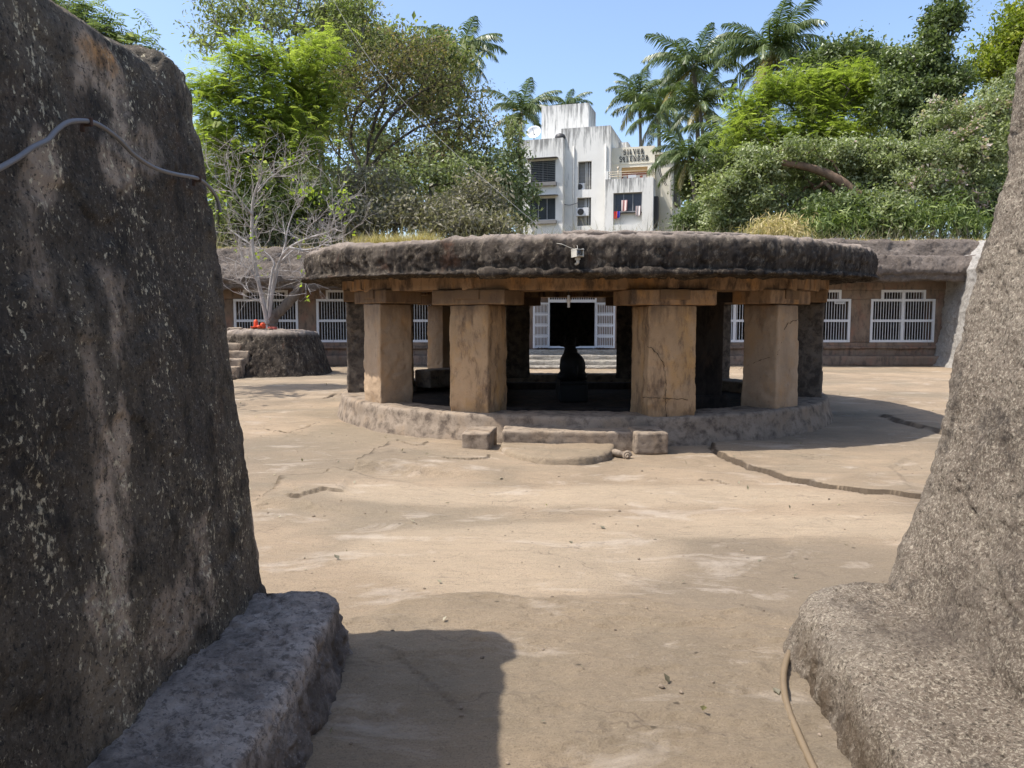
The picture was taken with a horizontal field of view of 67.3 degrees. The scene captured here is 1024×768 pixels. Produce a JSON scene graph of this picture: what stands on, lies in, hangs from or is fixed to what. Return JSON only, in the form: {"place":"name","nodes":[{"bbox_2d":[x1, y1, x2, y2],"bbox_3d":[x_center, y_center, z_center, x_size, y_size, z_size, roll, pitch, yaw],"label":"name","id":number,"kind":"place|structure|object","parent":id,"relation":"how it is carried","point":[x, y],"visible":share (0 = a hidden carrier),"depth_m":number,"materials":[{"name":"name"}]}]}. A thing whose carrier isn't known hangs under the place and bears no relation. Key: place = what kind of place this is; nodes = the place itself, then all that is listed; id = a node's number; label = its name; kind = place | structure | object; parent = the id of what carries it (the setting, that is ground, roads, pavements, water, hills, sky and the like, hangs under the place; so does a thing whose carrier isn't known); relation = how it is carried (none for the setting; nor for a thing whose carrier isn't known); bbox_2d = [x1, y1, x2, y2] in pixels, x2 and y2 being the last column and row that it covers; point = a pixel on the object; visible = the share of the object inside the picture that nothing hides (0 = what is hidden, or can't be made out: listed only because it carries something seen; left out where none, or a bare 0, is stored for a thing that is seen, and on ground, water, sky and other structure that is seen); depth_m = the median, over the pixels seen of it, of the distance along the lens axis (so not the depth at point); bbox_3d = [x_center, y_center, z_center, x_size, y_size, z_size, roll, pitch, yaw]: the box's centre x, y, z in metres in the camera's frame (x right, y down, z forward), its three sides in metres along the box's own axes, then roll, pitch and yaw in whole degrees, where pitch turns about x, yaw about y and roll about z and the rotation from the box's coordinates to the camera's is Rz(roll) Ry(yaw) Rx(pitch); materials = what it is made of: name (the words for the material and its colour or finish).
{"place":"outdoors","nodes":[
{"label":"outdoors","id":0,"kind":"place"},
{"bbox_2d":[58,0,1023,239],"label":"sky","id":1,"kind":"structure","parent":0,"point":[565,45],"materials":[{"name":"blue"}]},
{"bbox_2d":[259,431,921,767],"bbox_3d":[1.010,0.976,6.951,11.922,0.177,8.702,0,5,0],"label":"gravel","id":2,"kind":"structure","parent":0,"point":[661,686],"depth_m":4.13,"materials":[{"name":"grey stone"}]},
{"bbox_2d":[233,365,951,767],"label":"ground","id":3,"kind":"structure","parent":0,"point":[715,599],"depth_m":5.01,"materials":[{"name":"soil"}]},
{"bbox_2d":[0,0,352,767],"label":"rock wall","id":4,"kind":"structure","parent":3,"relation":"on","point":[146,620],"depth_m":2.46,"materials":[{"name":"grey stone"}]},
{"bbox_2d":[0,117,221,212],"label":"conduit","id":5,"kind":"object","parent":4,"relation":"attached to","point":[84,122],"visible":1,"depth_m":2.33,"materials":[{"name":"grey plastic"}]},
{"bbox_2d":[227,328,332,378],"bbox_3d":[-7.522,-0.923,22.800,4.213,1.494,4.382,0,5,0],"label":"tree platform","id":6,"kind":"object","parent":3,"relation":"on","point":[264,353],"visible":0.59,"depth_m":21.68,"materials":[{"name":"grey stone"}]},
{"bbox_2d":[201,120,376,326],"bbox_3d":[-6.362,-4.596,22.491,5.443,5.865,4.024,0,5,5],"label":"bare tree","id":7,"kind":"object","parent":6,"relation":"on","point":[272,317],"visible":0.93,"depth_m":22.23,"materials":[{"name":"grey plant"}]},
{"bbox_2d":[462,426,496,449],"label":"step block","id":8,"kind":"structure","parent":3,"relation":"on","point":[480,437],"depth_m":9.15,"materials":[{"name":"grey stone"}]},
{"bbox_2d":[500,443,614,465],"bbox_3d":[0.557,0.832,8.925,1.437,0.166,1.151,0,5,0],"label":"moonstone","id":9,"kind":"object","parent":3,"relation":"on","point":[580,454],"visible":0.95,"depth_m":8.75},
{"bbox_2d":[502,426,632,450],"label":"step slab","id":10,"kind":"structure","parent":3,"relation":"on","point":[620,438],"depth_m":9.41,"materials":[{"name":"grey stone"}]},
{"bbox_2d":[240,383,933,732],"bbox_3d":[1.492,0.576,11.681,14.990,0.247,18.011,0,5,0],"label":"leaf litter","id":11,"kind":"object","parent":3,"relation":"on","point":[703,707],"visible":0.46,"depth_m":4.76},
{"bbox_2d":[301,229,879,446],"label":"stone pavilion","id":12,"kind":"structure","parent":3,"relation":"on","point":[673,296],"depth_m":10.28,"materials":[{"name":"stone"}]},
{"bbox_2d":[333,0,547,233],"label":"overhead cable","id":13,"kind":"object","parent":12,"relation":"attached to","point":[433,132],"visible":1,"depth_m":15.18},
{"bbox_2d":[566,290,570,307],"bbox_3d":[0.748,-1.145,10.140,0.060,0.275,0.058,0,5,0],"label":"hanging bell","id":14,"kind":"object","parent":12,"relation":"hanging from","point":[568,300],"visible":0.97,"depth_m":10.13,"materials":[{"name":"metal"}]},
{"bbox_2d":[557,243,583,264],"bbox_3d":[0.690,-1.517,8.979,0.260,0.280,0.373,-3,6,-31],"label":"security camera","id":15,"kind":"object","parent":12,"relation":"attached to","point":[576,253],"visible":0.92,"depth_m":8.90,"materials":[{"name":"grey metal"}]},
{"bbox_2d":[556,336,587,401],"bbox_3d":[1.080,-0.294,14.024,0.554,1.147,1.204,0,5,0],"label":"bull statue","id":16,"kind":"object","parent":12,"relation":"on","point":[571,382],"visible":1,"depth_m":13.54,"materials":[{"name":"black stone"}]},
{"bbox_2d":[216,238,978,368],"bbox_3d":[-0.250,-3.202,31.633,37.503,4.753,13.621,0,5,0],"label":"rock cut temple","id":17,"kind":"object","parent":3,"relation":"on","point":[892,316],"visible":0.3,"depth_m":27.28,"materials":[{"name":"brown stone"}]},
{"bbox_2d":[341,226,446,242],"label":"dry grass","id":18,"kind":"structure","parent":17,"relation":"on","point":[381,238],"depth_m":28.18,"materials":[{"name":"plant"}]},
{"bbox_2d":[217,237,985,248],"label":"short grass","id":19,"kind":"structure","parent":17,"relation":"on","point":[895,239],"depth_m":27.45,"materials":[{"name":"plant"}]},
{"bbox_2d":[731,207,821,238],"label":"dry grass","id":20,"kind":"object","parent":17,"relation":"on","point":[784,226],"visible":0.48,"depth_m":29.49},
{"bbox_2d":[612,449,631,458],"bbox_3d":[1.237,0.814,8.934,0.329,0.114,0.096,4,6,39],"label":"scroll stone","id":21,"kind":"object","parent":3,"relation":"on","point":[618,453],"visible":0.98,"depth_m":8.86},
{"bbox_2d":[628,425,667,454],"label":"step block","id":22,"kind":"structure","parent":3,"relation":"on","point":[650,440],"depth_m":9.19,"materials":[{"name":"grey stone"}]},
{"bbox_2d":[780,649,817,767],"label":"garden hose","id":23,"kind":"object","parent":3,"relation":"on","point":[808,756],"visible":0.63,"depth_m":3.00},
{"bbox_2d":[783,38,1023,767],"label":"rock wall","id":24,"kind":"structure","parent":3,"relation":"on","point":[916,660],"depth_m":3.13,"materials":[{"name":"stone"}]},
{"bbox_2d":[933,240,985,367],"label":"cliff wall","id":25,"kind":"structure","parent":3,"relation":"on","point":[956,299],"depth_m":26.35,"materials":[{"name":"stone"}]},
{"bbox_3d":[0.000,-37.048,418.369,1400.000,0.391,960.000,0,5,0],"label":"terrain","id":26,"kind":"structure","parent":0,"visible":0},
{"bbox_2d":[91,26,136,44],"bbox_3d":[-10.017,-5.202,13.129,5.274,4.265,7.962,0,5,0],"label":"tree","id":27,"kind":"object","parent":26,"relation":"on","point":[130,34],"visible":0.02,"depth_m":15.45,"materials":[{"name":"green plant"}]},
{"bbox_2d":[52,0,181,70],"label":"tree","id":28,"kind":"object","parent":26,"relation":"on","point":[77,8],"visible":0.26,"depth_m":16.73,"materials":[{"name":"green plant"}]},
{"bbox_2d":[212,164,219,245],"bbox_3d":[-11.306,-6.449,29.552,0.303,3.952,0.230,0,5,0],"label":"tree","id":29,"kind":"object","parent":26,"relation":"on","point":[216,207],"visible":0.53,"depth_m":29.48,"materials":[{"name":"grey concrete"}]},
{"bbox_2d":[193,111,263,215],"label":"tree","id":30,"kind":"object","parent":26,"relation":"on","point":[210,180],"visible":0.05,"depth_m":67.40,"materials":[{"name":"green plant"}]},
{"bbox_2d":[214,212,287,246],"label":"shrub","id":31,"kind":"object","parent":26,"relation":"on","point":[228,234],"visible":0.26,"depth_m":29.92,"materials":[{"name":"green plant"}]},
{"bbox_2d":[206,160,306,245],"bbox_3d":[-9.876,-6.544,29.805,4.327,4.118,3.862,5,7,44],"label":"shrub","id":32,"kind":"object","parent":26,"relation":"on","point":[274,205],"visible":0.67,"depth_m":29.23,"materials":[{"name":"green plant"}]},
{"bbox_2d":[183,18,368,245],"bbox_3d":[-9.396,-9.609,30.365,5.940,10.216,8.067,4,7,43],"label":"tree","id":33,"kind":"object","parent":26,"relation":"on","point":[296,125],"visible":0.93,"depth_m":29.74,"materials":[{"name":"green plant"}]},
{"bbox_2d":[208,138,346,204],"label":"tree","id":34,"kind":"object","parent":26,"relation":"on","point":[290,170],"visible":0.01,"depth_m":71.17,"materials":[{"name":"green plant"}]},
{"bbox_2d":[171,0,403,191],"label":"tree","id":35,"kind":"object","parent":26,"relation":"on","point":[280,20],"visible":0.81,"depth_m":37.26,"materials":[{"name":"green plant"}]},
{"bbox_2d":[242,209,337,247],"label":"shrub","id":36,"kind":"object","parent":26,"relation":"on","point":[301,228],"visible":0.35,"depth_m":30.29,"materials":[{"name":"green plant"}]},
{"bbox_2d":[231,126,353,196],"bbox_3d":[-11.186,-9.580,39.566,6.532,8.478,6.311,0,5,0],"label":"shrub","id":37,"kind":"object","parent":26,"relation":"on","point":[317,171],"visible":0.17,"depth_m":39.13,"materials":[{"name":"green plant"}]},
{"bbox_2d":[258,177,370,241],"bbox_3d":[-8.139,-6.491,31.215,5.110,3.712,4.068,0,5,0],"label":"shrub","id":38,"kind":"object","parent":26,"relation":"on","point":[332,194],"visible":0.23,"depth_m":30.38,"materials":[{"name":"green plant"}]},
{"bbox_2d":[294,217,375,243],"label":"shrub","id":39,"kind":"object","parent":26,"relation":"on","point":[338,235],"visible":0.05,"depth_m":31.17,"materials":[{"name":"green plant"}]},
{"bbox_2d":[302,0,380,183],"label":"tree","id":40,"kind":"object","parent":26,"relation":"on","point":[339,149],"visible":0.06,"depth_m":42.81,"materials":[{"name":"green plant"}]},
{"bbox_2d":[300,188,423,241],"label":"shrub","id":41,"kind":"object","parent":26,"relation":"on","point":[378,217],"visible":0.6,"depth_m":30.31,"materials":[{"name":"green plant"}]},
{"bbox_2d":[317,153,424,235],"bbox_3d":[-6.092,-7.347,32.984,4.673,5.137,5.145,4,6,39],"label":"shrub","id":42,"kind":"object","parent":26,"relation":"on","point":[351,181],"visible":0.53,"depth_m":32.46,"materials":[{"name":"green plant"}]},
{"bbox_2d":[325,143,447,233],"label":"tree","id":43,"kind":"object","parent":26,"relation":"on","point":[342,172],"visible":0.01,"depth_m":74.94,"materials":[{"name":"green plant"}]},
{"bbox_2d":[271,10,505,237],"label":"tree","id":44,"kind":"object","parent":26,"relation":"on","point":[459,58],"visible":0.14,"depth_m":42.07,"materials":[{"name":"green plant"}]},
{"bbox_2d":[323,114,464,200],"bbox_3d":[-6.560,-9.685,40.069,7.006,8.617,5.837,3,6,34],"label":"shrub","id":45,"kind":"object","parent":26,"relation":"on","point":[376,151],"visible":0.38,"depth_m":39.78,"materials":[{"name":"green plant"}]},
{"bbox_2d":[298,14,516,197],"bbox_3d":[-4.970,-10.827,35.521,10.435,11.682,6.327,0,5,0],"label":"tree","id":46,"kind":"object","parent":26,"relation":"on","point":[364,68],"visible":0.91,"depth_m":34.76,"materials":[{"name":"green plant"}]},
{"bbox_2d":[359,173,493,234],"bbox_3d":[-3.605,-6.672,31.267,5.298,4.113,4.387,-2,5,-25],"label":"shrub","id":47,"kind":"object","parent":26,"relation":"on","point":[404,215],"visible":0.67,"depth_m":30.48,"materials":[{"name":"green plant"}]},
{"bbox_2d":[369,133,494,232],"bbox_3d":[-3.439,-7.928,33.954,5.605,6.118,5.330,0,5,0],"label":"shrub","id":48,"kind":"object","parent":26,"relation":"on","point":[428,172],"visible":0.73,"depth_m":33.51,"materials":[{"name":"green plant"}]},
{"bbox_2d":[416,15,507,205],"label":"palm tree","id":49,"kind":"object","parent":26,"relation":"on","point":[484,44],"visible":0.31,"depth_m":52.18,"materials":[{"name":"green plant"}]},
{"bbox_2d":[420,149,513,232],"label":"tree","id":50,"kind":"object","parent":26,"relation":"on","point":[439,190],"visible":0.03,"depth_m":77.85,"materials":[{"name":"green plant"}]},
{"bbox_2d":[401,196,539,239],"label":"shrub","id":51,"kind":"object","parent":26,"relation":"on","point":[482,221],"visible":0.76,"depth_m":29.65,"materials":[{"name":"green plant"}]},
{"bbox_2d":[433,165,525,220],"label":"shrub","id":52,"kind":"object","parent":26,"relation":"on","point":[481,189],"visible":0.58,"depth_m":32.03,"materials":[{"name":"green plant"}]},
{"bbox_2d":[441,138,535,202],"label":"shrub","id":53,"kind":"object","parent":26,"relation":"on","point":[502,171],"visible":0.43,"depth_m":34.77,"materials":[{"name":"green plant"}]},
{"bbox_2d":[475,194,506,218],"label":"shrub","id":54,"kind":"object","parent":26,"relation":"on","point":[489,209],"visible":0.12,"depth_m":32.16,"materials":[{"name":"green plant"}]},
{"bbox_2d":[480,77,561,233],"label":"palm tree","id":55,"kind":"object","parent":26,"relation":"on","point":[531,106],"visible":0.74,"depth_m":69.28,"materials":[{"name":"green plant"}]},
{"bbox_2d":[494,113,551,233],"bbox_3d":[0.290,-8.853,36.015,3.047,7.618,2.726,2,5,26],"label":"creeper","id":56,"kind":"object","parent":26,"relation":"on","point":[515,147],"visible":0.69,"depth_m":35.89,"materials":[{"name":"green plant"}]},
{"bbox_2d":[550,89,592,105],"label":"palm tree","id":57,"kind":"object","parent":26,"relation":"on","point":[570,100],"visible":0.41,"depth_m":73.36,"materials":[{"name":"green plant"}]},
{"bbox_2d":[521,103,680,234],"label":"apartment building","id":58,"kind":"structure","parent":26,"relation":"on","point":[593,171],"depth_m":59.34,"materials":[{"name":"white paint"}]},
{"bbox_2d":[527,126,540,139],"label":"satellite dish","id":59,"kind":"object","parent":58,"relation":"on","point":[534,131],"visible":0.95,"depth_m":60.79,"materials":[{"name":"white paint"}]},
{"bbox_2d":[530,198,555,219],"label":"window","id":60,"kind":"structure","parent":58,"relation":"in","point":[549,204],"depth_m":59.90,"materials":[{"name":"glass"}]},
{"bbox_2d":[531,160,555,182],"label":"window","id":61,"kind":"structure","parent":58,"relation":"in","point":[545,170],"depth_m":59.67,"materials":[{"name":"metal"}]},
{"bbox_2d":[555,133,564,138],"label":"water tank","id":62,"kind":"object","parent":58,"relation":"on","point":[560,135],"visible":0.68,"depth_m":59.43,"materials":[{"name":"metal"}]},
{"bbox_2d":[578,198,590,225],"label":"window","id":63,"kind":"structure","parent":58,"relation":"in","point":[581,202],"depth_m":60.12,"materials":[{"name":"glass"}]},
{"bbox_2d":[579,162,591,188],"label":"window","id":64,"kind":"structure","parent":58,"relation":"in","point":[581,165],"depth_m":59.87,"materials":[{"name":"glass"}]},
{"bbox_2d":[622,200,626,210],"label":"towel","id":65,"kind":"object","parent":58,"relation":"hanging from","point":[624,205],"visible":1,"depth_m":57.68,"materials":[{"name":"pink fabric"}]},
{"bbox_2d":[614,192,641,211],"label":"window","id":66,"kind":"structure","parent":58,"relation":"in","point":[633,199],"depth_m":57.89,"materials":[{"name":"glass"}]},
{"bbox_2d":[622,171,647,178],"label":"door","id":67,"kind":"structure","parent":58,"relation":"in","point":[642,174],"depth_m":59.22,"materials":[{"name":"brown wood"}]},
{"bbox_2d":[636,206,640,215],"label":"towel","id":68,"kind":"object","parent":58,"relation":"hanging from","point":[638,210],"visible":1,"depth_m":57.42,"materials":[{"name":"fabric"}]},
{"bbox_2d":[654,196,658,224],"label":"side window","id":69,"kind":"structure","parent":58,"relation":"in","point":[656,199],"depth_m":57.69,"materials":[{"name":"glass"}]},
{"bbox_2d":[216,207,990,247],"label":"undergrowth","id":70,"kind":"object","parent":26,"relation":"on","point":[279,242],"visible":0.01,"depth_m":29.07,"materials":[{"name":"green plant"}]},
{"bbox_2d":[605,69,673,145],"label":"palm tree","id":71,"kind":"object","parent":26,"relation":"on","point":[640,87],"visible":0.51,"depth_m":71.67,"materials":[{"name":"green plant"}]},
{"bbox_2d":[610,88,693,151],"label":"palm tree","id":72,"kind":"object","parent":26,"relation":"on","point":[643,105],"visible":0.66,"depth_m":69.75,"materials":[{"name":"green plant"}]},
{"bbox_2d":[667,157,707,205],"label":"shrub","id":73,"kind":"object","parent":26,"relation":"on","point":[683,192],"visible":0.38,"depth_m":48.66,"materials":[{"name":"green plant"}]},
{"bbox_2d":[662,199,714,230],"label":"shrub","id":74,"kind":"object","parent":26,"relation":"on","point":[689,216],"visible":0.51,"depth_m":39.88,"materials":[{"name":"green plant"}]},
{"bbox_2d":[646,124,733,202],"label":"palm tree","id":75,"kind":"object","parent":26,"relation":"on","point":[681,155],"visible":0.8,"depth_m":46.57,"materials":[{"name":"green plant"}]},
{"bbox_2d":[641,22,748,160],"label":"palm tree","id":76,"kind":"object","parent":26,"relation":"on","point":[698,61],"visible":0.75,"depth_m":53.60,"materials":[{"name":"green plant"}]},
{"bbox_2d":[656,68,742,162],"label":"palm tree","id":77,"kind":"object","parent":26,"relation":"on","point":[705,99],"visible":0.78,"depth_m":52.12,"materials":[{"name":"green plant"}]},
{"bbox_2d":[680,146,719,212],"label":"tree","id":78,"kind":"object","parent":26,"relation":"on","point":[691,199],"visible":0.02,"depth_m":77.41,"materials":[{"name":"green plant"}]},
{"bbox_2d":[684,164,749,208],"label":"shrub","id":79,"kind":"object","parent":26,"relation":"on","point":[713,181],"visible":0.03,"depth_m":40.55,"materials":[{"name":"green plant"}]},
{"bbox_2d":[679,100,783,173],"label":"palm tree","id":80,"kind":"object","parent":26,"relation":"on","point":[704,124],"visible":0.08,"depth_m":49.29,"materials":[{"name":"green plant"}]},
{"bbox_2d":[685,200,782,233],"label":"shrub","id":81,"kind":"object","parent":26,"relation":"on","point":[742,220],"visible":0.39,"depth_m":33.92,"materials":[{"name":"green plant"}]},
{"bbox_2d":[685,125,797,181],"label":"shrub","id":82,"kind":"object","parent":26,"relation":"on","point":[714,163],"visible":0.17,"depth_m":43.56,"materials":[{"name":"green plant"}]},
{"bbox_2d":[708,0,827,207],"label":"palm tree","id":83,"kind":"object","parent":26,"relation":"on","point":[778,47],"visible":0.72,"depth_m":49.60,"materials":[{"name":"green plant"}]},
{"bbox_2d":[763,202,804,219],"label":"shrub","id":84,"kind":"object","parent":26,"relation":"on","point":[799,207],"visible":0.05,"depth_m":38.79,"materials":[{"name":"green plant"}]},
{"bbox_2d":[706,49,892,221],"bbox_3d":[14.851,-10.807,38.043,10.754,11.220,4.710,0,5,0],"label":"tree","id":85,"kind":"object","parent":26,"relation":"on","point":[820,114],"visible":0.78,"depth_m":37.42,"materials":[{"name":"green plant"}]},
{"bbox_2d":[696,127,931,231],"bbox_3d":[12.761,-7.840,33.299,9.623,6.154,4.828,0,5,0],"label":"tree","id":86,"kind":"object","parent":26,"relation":"on","point":[850,159],"visible":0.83,"depth_m":32.72,"materials":[{"name":"green plant"}]},
{"bbox_2d":[782,159,865,197],"bbox_3d":[13.716,-7.772,32.146,4.790,3.296,0.504,1,5,7],"label":"leaning trunk","id":87,"kind":"object","parent":86,"relation":"attached to","point":[835,178],"visible":0.5,"depth_m":31.99,"materials":[{"name":"brown plant"}]},
{"bbox_2d":[767,109,886,198],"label":"shrub","id":88,"kind":"object","parent":26,"relation":"on","point":[815,163],"visible":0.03,"depth_m":42.80,"materials":[{"name":"green plant"}]},
{"bbox_2d":[793,194,864,238],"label":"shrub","id":89,"kind":"object","parent":26,"relation":"on","point":[828,222],"visible":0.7,"depth_m":29.83,"materials":[{"name":"green plant"}]},
{"bbox_2d":[778,181,897,237],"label":"shrub","id":90,"kind":"object","parent":26,"relation":"on","point":[818,199],"visible":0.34,"depth_m":30.72,"materials":[{"name":"green plant"}]},
{"bbox_2d":[771,116,906,214],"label":"tree","id":91,"kind":"object","parent":26,"relation":"on","point":[843,174],"visible":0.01,"depth_m":70.34,"materials":[{"name":"green plant"}]},
{"bbox_2d":[771,20,910,239],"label":"tree","id":92,"kind":"object","parent":26,"relation":"on","point":[833,51],"visible":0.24,"depth_m":44.36,"materials":[{"name":"green plant"}]},
{"bbox_2d":[813,196,887,239],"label":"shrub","id":93,"kind":"object","parent":26,"relation":"on","point":[864,222],"visible":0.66,"depth_m":29.97,"materials":[{"name":"green plant"}]},
{"bbox_2d":[853,182,938,240],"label":"shrub","id":94,"kind":"object","parent":26,"relation":"on","point":[891,199],"visible":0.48,"depth_m":30.48,"materials":[{"name":"green plant"}]},
{"bbox_2d":[873,198,950,240],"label":"bamboo clump","id":95,"kind":"object","parent":26,"relation":"on","point":[921,216],"visible":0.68,"depth_m":29.82,"materials":[{"name":"green plant"}]},
{"bbox_2d":[859,126,976,191],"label":"shrub","id":96,"kind":"object","parent":26,"relation":"on","point":[890,133],"visible":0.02,"depth_m":41.66,"materials":[{"name":"green plant"}]},
{"bbox_2d":[854,0,986,238],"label":"tree","id":97,"kind":"object","parent":26,"relation":"on","point":[923,68],"visible":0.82,"depth_m":34.98,"materials":[{"name":"green plant"}]},
{"bbox_2d":[899,97,982,238],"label":"tree","id":98,"kind":"object","parent":26,"relation":"on","point":[940,203],"visible":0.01,"depth_m":73.23,"materials":[{"name":"green plant"}]},
{"bbox_2d":[877,66,1016,230],"bbox_3d":[18.448,-8.931,31.852,6.847,8.493,4.533,0,5,0],"label":"tree","id":99,"kind":"object","parent":26,"relation":"on","point":[987,116],"visible":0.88,"depth_m":31.16,"materials":[{"name":"green plant"}]},
{"bbox_2d":[907,175,997,239],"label":"bamboo clump","id":100,"kind":"object","parent":26,"relation":"on","point":[949,209],"visible":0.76,"depth_m":29.61,"materials":[{"name":"green plant"}]},
{"bbox_2d":[932,198,996,239],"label":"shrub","id":101,"kind":"object","parent":26,"relation":"on","point":[970,225],"visible":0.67,"depth_m":29.39,"materials":[{"name":"green plant"}]},
{"bbox_2d":[943,166,1007,237],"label":"shrub","id":102,"kind":"object","parent":26,"relation":"on","point":[997,176],"visible":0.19,"depth_m":33.27,"materials":[{"name":"green plant"}]},
{"bbox_2d":[957,136,1007,227],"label":"tree","id":103,"kind":"object","parent":26,"relation":"on","point":[1002,171],"visible":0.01,"depth_m":67.92,"materials":[{"name":"green plant"}]},
{"bbox_2d":[953,0,1023,171],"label":"tree","id":104,"kind":"object","parent":26,"relation":"on","point":[1000,58],"visible":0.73,"depth_m":40.08,"materials":[{"name":"green plant"}]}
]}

